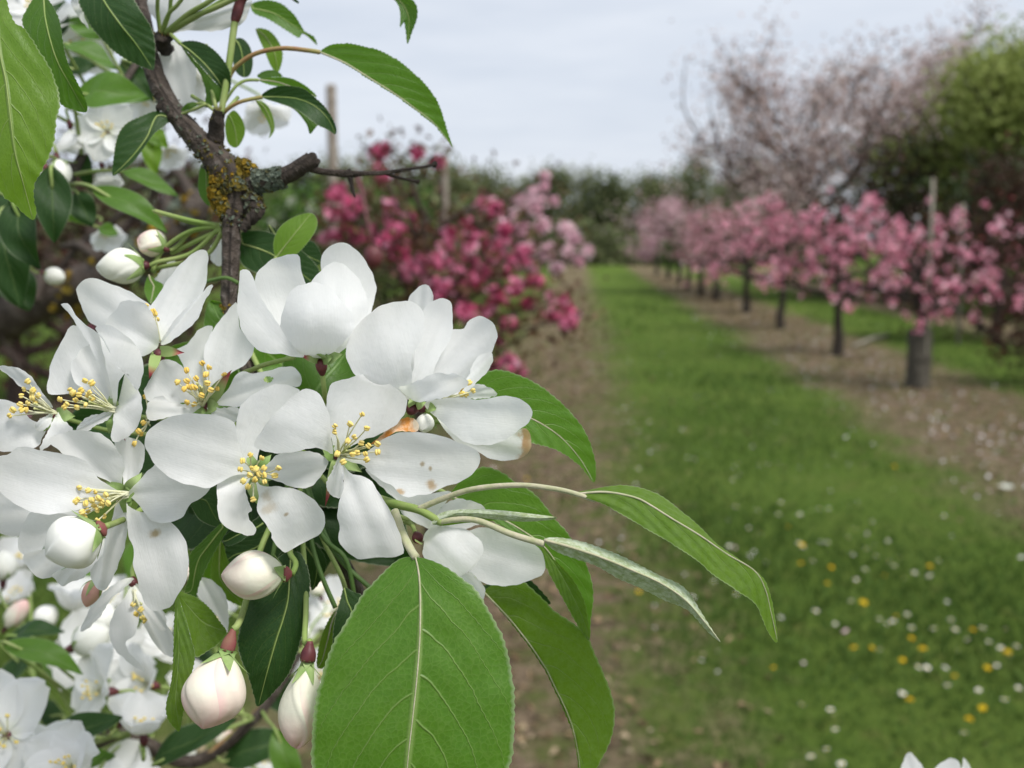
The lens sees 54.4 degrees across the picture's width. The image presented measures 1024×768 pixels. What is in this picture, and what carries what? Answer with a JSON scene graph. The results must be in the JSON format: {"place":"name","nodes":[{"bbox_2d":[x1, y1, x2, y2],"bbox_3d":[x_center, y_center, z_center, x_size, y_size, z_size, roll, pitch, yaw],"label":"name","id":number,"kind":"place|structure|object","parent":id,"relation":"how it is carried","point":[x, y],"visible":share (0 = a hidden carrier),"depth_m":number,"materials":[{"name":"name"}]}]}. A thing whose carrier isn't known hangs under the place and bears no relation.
{"place":"outdoors","nodes":[
{"label":"outdoors","id":0,"kind":"place"},
{"bbox_2d":[0,0,290,310],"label":"apple branch","id":1,"kind":"object","parent":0,"point":[108,94],"visible":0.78,"depth_m":0.34,"materials":[{"name":"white plant"}]},
{"bbox_2d":[0,536,342,767],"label":"apple branch","id":2,"kind":"object","parent":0,"point":[79,667],"visible":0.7,"depth_m":0.38,"materials":[{"name":"white plant"}]},
{"bbox_2d":[0,0,777,767],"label":"apple branch","id":3,"kind":"object","parent":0,"point":[260,444],"visible":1,"depth_m":0.20,"materials":[{"name":"white plant"}]},
{"bbox_2d":[0,169,212,369],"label":"apple limb","id":4,"kind":"object","parent":3,"relation":"attached to","point":[15,321],"visible":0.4,"depth_m":1.01,"materials":[{"name":"plant"}]},
{"bbox_2d":[354,170,382,268],"bbox_3d":[-0.136,-0.151,0.911,0.017,0.091,0.056,-5,10,-33],"label":"withered apple","id":5,"kind":"object","parent":3,"relation":"hanging from","point":[373,256],"visible":0.91,"depth_m":0.90,"materials":[{"name":"brown plant"}]},
{"bbox_2d":[0,242,1023,767],"bbox_3d":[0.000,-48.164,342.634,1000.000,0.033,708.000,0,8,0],"label":"orchard ground","id":6,"kind":"structure","parent":0,"point":[634,280],"depth_m":5.67,"materials":[{"name":"green plant"}]},
{"bbox_2d":[0,139,204,415],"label":"apple tree","id":7,"kind":"object","parent":6,"relation":"on","point":[13,391],"visible":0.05,"depth_m":8.54,"materials":[{"name":"green plant"}]},
{"bbox_2d":[108,154,149,220],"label":"tree","id":8,"kind":"object","parent":6,"relation":"on","point":[125,185],"visible":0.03,"depth_m":64.29,"materials":[{"name":"grey plant"}]},
{"bbox_2d":[123,157,170,207],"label":"tree","id":9,"kind":"object","parent":6,"relation":"on","point":[145,193],"visible":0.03,"depth_m":62.99,"materials":[{"name":"green plant"}]},
{"bbox_2d":[159,153,207,245],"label":"tree","id":10,"kind":"object","parent":6,"relation":"on","point":[189,176],"visible":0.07,"depth_m":60.16,"materials":[{"name":"grey plant"}]},
{"bbox_2d":[0,112,395,449],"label":"apple tree","id":11,"kind":"object","parent":6,"relation":"on","point":[54,259],"visible":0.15,"depth_m":6.33,"materials":[{"name":"green plant"}]},
{"bbox_2d":[190,159,222,245],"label":"tree","id":12,"kind":"object","parent":6,"relation":"on","point":[211,215],"visible":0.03,"depth_m":60.56,"materials":[{"name":"green plant"}]},
{"bbox_2d":[236,148,277,229],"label":"tree","id":13,"kind":"object","parent":6,"relation":"on","point":[250,157],"depth_m":61.69,"materials":[{"name":"green plant"}]},
{"bbox_2d":[256,160,280,220],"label":"tree","id":14,"kind":"object","parent":6,"relation":"on","point":[263,217],"visible":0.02,"depth_m":69.85,"materials":[{"name":"green plant"}]},
{"bbox_2d":[263,164,285,219],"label":"tree","id":15,"kind":"object","parent":6,"relation":"on","point":[267,199],"visible":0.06,"depth_m":67.46,"materials":[{"name":"green plant"}]},
{"bbox_2d":[265,149,327,246],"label":"tree","id":16,"kind":"object","parent":6,"relation":"on","point":[300,180],"visible":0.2,"depth_m":59.92,"materials":[{"name":"green plant"}]},
{"bbox_2d":[326,84,339,245],"bbox_3d":[-1.268,-0.773,7.163,0.078,2.673,0.078,0,8,0],"label":"wooden post","id":17,"kind":"object","parent":6,"relation":"on","point":[332,145],"visible":0.34,"depth_m":7.00,"materials":[{"name":"brown wood"}]},
{"bbox_2d":[308,148,365,252],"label":"tree","id":18,"kind":"object","parent":6,"relation":"on","point":[325,181],"visible":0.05,"depth_m":60.85,"materials":[{"name":"green plant"}]},
{"bbox_2d":[324,157,354,248],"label":"tree","id":19,"kind":"object","parent":6,"relation":"on","point":[343,178],"visible":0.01,"depth_m":63.30,"materials":[{"name":"green plant"}]},
{"bbox_2d":[253,171,468,257],"bbox_3d":[-1.592,-0.933,9.585,1.790,2.200,2.490,-4,9,-23],"label":"crab apple tree","id":20,"kind":"object","parent":6,"relation":"on","point":[282,210],"visible":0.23,"depth_m":9.18,"materials":[{"name":"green plant"}]},
{"bbox_2d":[340,137,393,244],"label":"tree","id":21,"kind":"object","parent":6,"relation":"on","point":[371,179],"visible":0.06,"depth_m":58.71,"materials":[{"name":"green plant"}]},
{"bbox_2d":[320,142,502,325],"bbox_3d":[-1.272,-1.667,12.729,2.378,2.765,2.632,0,8,0],"label":"flowering tree","id":22,"kind":"object","parent":6,"relation":"on","point":[383,295],"visible":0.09,"depth_m":12.51,"materials":[{"name":"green plant"}]},
{"bbox_2d":[441,154,448,279],"bbox_3d":[-0.529,-0.684,7.984,0.057,2.264,0.057,0,8,0],"label":"wooden post","id":23,"kind":"object","parent":6,"relation":"on","point":[444,179],"visible":0.12,"depth_m":7.84,"materials":[{"name":"brown wood"}]},
{"bbox_2d":[420,153,475,216],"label":"tree","id":24,"kind":"object","parent":6,"relation":"on","point":[457,155],"visible":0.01,"depth_m":65.24,"materials":[{"name":"green plant"}]},
{"bbox_2d":[40,215,859,265],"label":"undergrowth","id":25,"kind":"object","parent":6,"relation":"on","point":[620,259],"visible":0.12,"depth_m":58.10,"materials":[{"name":"green plant"}]},
{"bbox_2d":[300,114,608,557],"bbox_3d":[-0.209,0.034,3.637,1.168,1.992,1.129,0,8,0],"label":"crab apple tree","id":26,"kind":"object","parent":6,"relation":"on","point":[424,264],"visible":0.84,"depth_m":3.43,"materials":[{"name":"pink plant"}]},
{"bbox_2d":[433,158,487,227],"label":"tree","id":27,"kind":"object","parent":6,"relation":"on","point":[457,182],"visible":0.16,"depth_m":60.78,"materials":[{"name":"green plant"}]},
{"bbox_2d":[454,162,502,222],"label":"tree","id":28,"kind":"object","parent":6,"relation":"on","point":[481,177],"visible":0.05,"depth_m":69.84,"materials":[{"name":"green plant"}]},
{"bbox_2d":[464,159,532,247],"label":"tree","id":29,"kind":"object","parent":6,"relation":"on","point":[492,183],"visible":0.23,"depth_m":62.47,"materials":[{"name":"green plant"}]},
{"bbox_2d":[502,169,549,237],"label":"tree","id":30,"kind":"object","parent":6,"relation":"on","point":[529,182],"visible":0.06,"depth_m":68.10,"materials":[{"name":"green plant"}]},
{"bbox_2d":[463,160,609,327],"bbox_3d":[0.145,-0.445,6.709,0.928,2.058,1.476,2,8,12],"label":"crab apple tree","id":31,"kind":"object","parent":6,"relation":"on","point":[572,237],"visible":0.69,"depth_m":6.46,"materials":[{"name":"pink plant"}]},
{"bbox_2d":[519,158,579,252],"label":"tree","id":32,"kind":"object","parent":6,"relation":"on","point":[554,188],"visible":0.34,"depth_m":66.78,"materials":[{"name":"green plant"}]},
{"bbox_2d":[532,156,590,250],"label":"tree","id":33,"kind":"object","parent":6,"relation":"on","point":[570,179],"visible":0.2,"depth_m":69.96,"materials":[{"name":"green plant"}]},
{"bbox_2d":[564,155,604,242],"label":"tree","id":34,"kind":"object","parent":6,"relation":"on","point":[578,173],"visible":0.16,"depth_m":69.95,"materials":[{"name":"green plant"}]},
{"bbox_2d":[159,277,1023,767],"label":"leaf litter","id":35,"kind":"object","parent":6,"relation":"on","point":[629,699],"visible":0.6,"depth_m":8.05,"materials":[{"name":"brown plant"}]},
{"bbox_2d":[564,165,637,261],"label":"tree","id":36,"kind":"object","parent":6,"relation":"on","point":[597,205],"visible":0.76,"depth_m":64.37,"materials":[{"name":"green plant"}]},
{"bbox_2d":[581,168,647,254],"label":"tree","id":37,"kind":"object","parent":6,"relation":"on","point":[631,206],"visible":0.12,"depth_m":68.75,"materials":[{"name":"green plant"}]},
{"bbox_2d":[620,162,670,246],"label":"tree","id":38,"kind":"object","parent":6,"relation":"on","point":[642,185],"visible":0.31,"depth_m":67.89,"materials":[{"name":"green plant"}]},
{"bbox_2d":[619,165,672,242],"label":"tree","id":39,"kind":"object","parent":6,"relation":"on","point":[654,186],"visible":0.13,"depth_m":68.24,"materials":[{"name":"green plant"}]},
{"bbox_2d":[625,194,681,274],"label":"crab apple tree","id":40,"kind":"object","parent":6,"relation":"on","point":[652,244],"visible":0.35,"depth_m":41.84,"materials":[{"name":"pink plant"}]},
{"bbox_2d":[621,192,686,279],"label":"crab apple tree","id":41,"kind":"object","parent":6,"relation":"on","point":[668,276],"visible":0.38,"depth_m":37.45,"materials":[{"name":"pink plant"}]},
{"bbox_2d":[650,197,697,283],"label":"crab apple tree","id":42,"kind":"object","parent":6,"relation":"on","point":[679,270],"visible":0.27,"depth_m":33.51,"materials":[{"name":"pink plant"}]},
{"bbox_2d":[644,159,715,228],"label":"tree","id":43,"kind":"object","parent":6,"relation":"on","point":[664,191],"visible":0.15,"depth_m":61.97,"materials":[{"name":"green plant"}]},
{"bbox_2d":[653,216,711,288],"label":"crab apple tree","id":44,"kind":"object","parent":6,"relation":"on","point":[666,246],"visible":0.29,"depth_m":30.23,"materials":[{"name":"pink plant"}]},
{"bbox_2d":[663,148,738,242],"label":"tree","id":45,"kind":"object","parent":6,"relation":"on","point":[700,172],"visible":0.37,"depth_m":59.36,"materials":[{"name":"green plant"}]},
{"bbox_2d":[669,207,735,295],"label":"crab apple tree","id":46,"kind":"object","parent":6,"relation":"on","point":[700,286],"visible":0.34,"depth_m":26.58,"materials":[{"name":"pink plant"}]},
{"bbox_2d":[668,195,775,301],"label":"crab apple tree","id":47,"kind":"object","parent":6,"relation":"on","point":[716,291],"visible":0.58,"depth_m":24.10,"materials":[{"name":"pink plant"}]},
{"bbox_2d":[708,169,742,219],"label":"tree","id":48,"kind":"object","parent":6,"relation":"on","point":[726,194],"visible":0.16,"depth_m":69.97,"materials":[{"name":"green plant"}]},
{"bbox_2d":[677,198,800,313],"bbox_3d":[4.620,-2.678,20.284,2.507,2.598,2.205,0,8,0],"label":"crab apple tree","id":49,"kind":"object","parent":6,"relation":"on","point":[746,305],"visible":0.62,"depth_m":20.24,"materials":[{"name":"pink plant"}]},
{"bbox_2d":[723,182,767,219],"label":"tree","id":50,"kind":"object","parent":6,"relation":"on","point":[731,211],"visible":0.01,"depth_m":68.07,"materials":[{"name":"green plant"}]},
{"bbox_2d":[723,148,784,250],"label":"tree","id":51,"kind":"object","parent":6,"relation":"on","point":[737,194],"visible":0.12,"depth_m":61.44,"materials":[{"name":"green plant"}]},
{"bbox_2d":[492,286,1023,671],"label":"fallen petals","id":52,"kind":"object","parent":6,"relation":"on","point":[846,630],"visible":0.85,"depth_m":8.18,"materials":[{"name":"plant"}]},
{"bbox_2d":[686,187,865,329],"bbox_3d":[4.625,-2.067,16.628,3.106,2.442,2.284,-5,10,-30],"label":"crab apple tree","id":53,"kind":"object","parent":6,"relation":"on","point":[771,220],"visible":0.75,"depth_m":16.46,"materials":[{"name":"pink plant"}]},
{"bbox_2d":[771,157,811,253],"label":"tree","id":54,"kind":"object","parent":6,"relation":"on","point":[792,202],"visible":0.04,"depth_m":68.58,"materials":[{"name":"grey plant"}]},
{"bbox_2d":[592,0,1020,293],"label":"cherry tree","id":55,"kind":"object","parent":6,"relation":"on","point":[808,172],"visible":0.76,"depth_m":25.51,"materials":[{"name":"pink plant"}]},
{"bbox_2d":[723,192,936,355],"bbox_3d":[4.020,-1.360,12.827,2.529,2.147,2.415,0,8,0],"label":"crab apple tree","id":56,"kind":"object","parent":6,"relation":"on","point":[843,248],"visible":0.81,"depth_m":12.87,"materials":[{"name":"pink plant"}]},
{"bbox_2d":[859,600,866,608],"bbox_3d":[1.409,0.898,4.017,0.030,0.061,0.030,24,32,17],"label":"dandelion","id":57,"kind":"object","parent":6,"relation":"on","point":[862,602],"visible":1,"depth_m":4.01,"materials":[{"name":"yellow plant"}]},
{"bbox_2d":[851,334,887,347],"bbox_3d":[5.273,-0.654,14.632,0.060,0.085,1.979,5,10,33],"label":"fallen branch","id":58,"kind":"object","parent":6,"relation":"on","point":[866,340],"visible":1,"depth_m":14.43,"materials":[{"name":"brown wood"}]},
{"bbox_2d":[793,109,973,302],"bbox_3d":[8.972,-4.150,23.699,5.019,4.534,3.531,-4,9,-24],"label":"tree","id":59,"kind":"object","parent":6,"relation":"on","point":[889,174],"visible":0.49,"depth_m":23.36,"materials":[{"name":"green plant"}]},
{"bbox_2d":[906,697,913,714],"bbox_3d":[1.262,1.023,3.155,0.028,0.059,0.028,-4,-7,19],"label":"dandelion","id":60,"kind":"object","parent":6,"relation":"on","point":[909,699],"visible":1,"depth_m":3.15,"materials":[{"name":"yellow plant"}]},
{"bbox_2d":[812,0,1023,282],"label":"cherry tree","id":61,"kind":"object","parent":6,"relation":"on","point":[942,58],"visible":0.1,"depth_m":29.88,"materials":[{"name":"pink plant"}]},
{"bbox_2d":[904,328,933,388],"bbox_3d":[4.142,-0.258,10.140,0.260,0.600,0.260,0,8,0],"label":"tree guard","id":62,"kind":"object","parent":6,"relation":"on","point":[918,369],"visible":0.97,"depth_m":10.05,"materials":[{"name":"grey plastic"}]},
{"bbox_2d":[818,192,1023,334],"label":"crab apple tree","id":63,"kind":"object","parent":6,"relation":"on","point":[923,302],"visible":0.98,"depth_m":9.90,"materials":[{"name":"pink plant"}]},
{"bbox_2d":[888,235,968,317],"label":"crab apple tree","id":64,"kind":"object","parent":6,"relation":"on","point":[921,253],"visible":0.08,"depth_m":19.12,"materials":[{"name":"pink plant"}]},
{"bbox_2d":[925,178,934,356],"bbox_3d":[4.123,-0.979,9.875,0.052,2.083,0.203,5,10,30],"label":"tree stake","id":65,"kind":"object","parent":6,"relation":"on","point":[930,235],"visible":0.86,"depth_m":9.77,"materials":[{"name":"grey wood"}]},
{"bbox_2d":[851,12,1023,295],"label":"tree","id":66,"kind":"object","parent":6,"relation":"on","point":[980,111],"visible":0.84,"depth_m":21.92,"materials":[{"name":"green plant"}]},
{"bbox_2d":[881,132,1023,342],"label":"plum tree","id":67,"kind":"object","parent":6,"relation":"on","point":[1010,197],"visible":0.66,"depth_m":14.31,"materials":[{"name":"plant"}]},
{"bbox_2d":[956,203,964,344],"bbox_3d":[6.409,-1.563,14.233,0.060,2.015,0.282,2,8,10],"label":"tree stake","id":68,"kind":"object","parent":6,"relation":"on","point":[958,328],"visible":0.67,"depth_m":14.22,"materials":[{"name":"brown wood"}]},
{"bbox_2d":[964,716,972,733],"bbox_3d":[1.387,1.040,3.032,0.026,0.054,0.026,10,4,-10],"label":"dandelion","id":69,"kind":"object","parent":6,"relation":"on","point":[968,718],"visible":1,"depth_m":3.03,"materials":[{"name":"yellow plant"}]},
{"bbox_2d":[914,134,1023,314],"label":"blossom tree","id":70,"kind":"object","parent":6,"relation":"on","point":[964,198],"visible":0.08,"depth_m":19.88,"materials":[{"name":"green plant"}]},
{"bbox_2d":[978,705,986,719],"bbox_3d":[1.466,1.027,3.106,0.024,0.051,0.024,2,8,11],"label":"dandelion","id":71,"kind":"object","parent":6,"relation":"on","point":[982,707],"visible":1,"depth_m":3.10,"materials":[{"name":"yellow plant"}]},
{"bbox_2d":[951,274,1023,387],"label":"plum tree","id":72,"kind":"object","parent":6,"relation":"on","point":[1010,335],"visible":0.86,"depth_m":10.31,"materials":[{"name":"plant"}]},
{"bbox_2d":[954,238,1023,332],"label":"crab apple tree","id":73,"kind":"object","parent":6,"relation":"on","point":[979,330],"visible":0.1,"depth_m":16.04,"materials":[{"name":"pink plant"}]},
{"bbox_2d":[999,483,1013,488],"bbox_3d":[2.967,0.617,5.974,0.081,0.025,0.078,0,8,0],"label":"fallen flower","id":74,"kind":"object","parent":6,"relation":"on","point":[1006,486],"visible":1,"depth_m":5.98,"materials":[{"name":"white plant"}]},
{"bbox_2d":[1003,649,1011,664],"bbox_3d":[1.756,0.970,3.527,0.029,0.060,0.029,-11,9,-24],"label":"dandelion","id":75,"kind":"object","parent":6,"relation":"on","point":[1007,651],"visible":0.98,"depth_m":3.52,"materials":[{"name":"yellow plant"}]},
{"bbox_2d":[0,289,1023,767],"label":"grass","id":76,"kind":"structure","parent":0,"point":[948,591],"depth_m":4.53,"materials":[{"name":"green plant"}]},
{"bbox_2d":[46,0,1023,241],"label":"sky","id":77,"kind":"structure","parent":0,"point":[567,81],"materials":[{"name":"grey"}]},
{"bbox_2d":[901,752,970,767],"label":"apple branch","id":78,"kind":"object","parent":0,"point":[910,760],"visible":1,"depth_m":0.30,"materials":[{"name":"white plant"}]}
]}

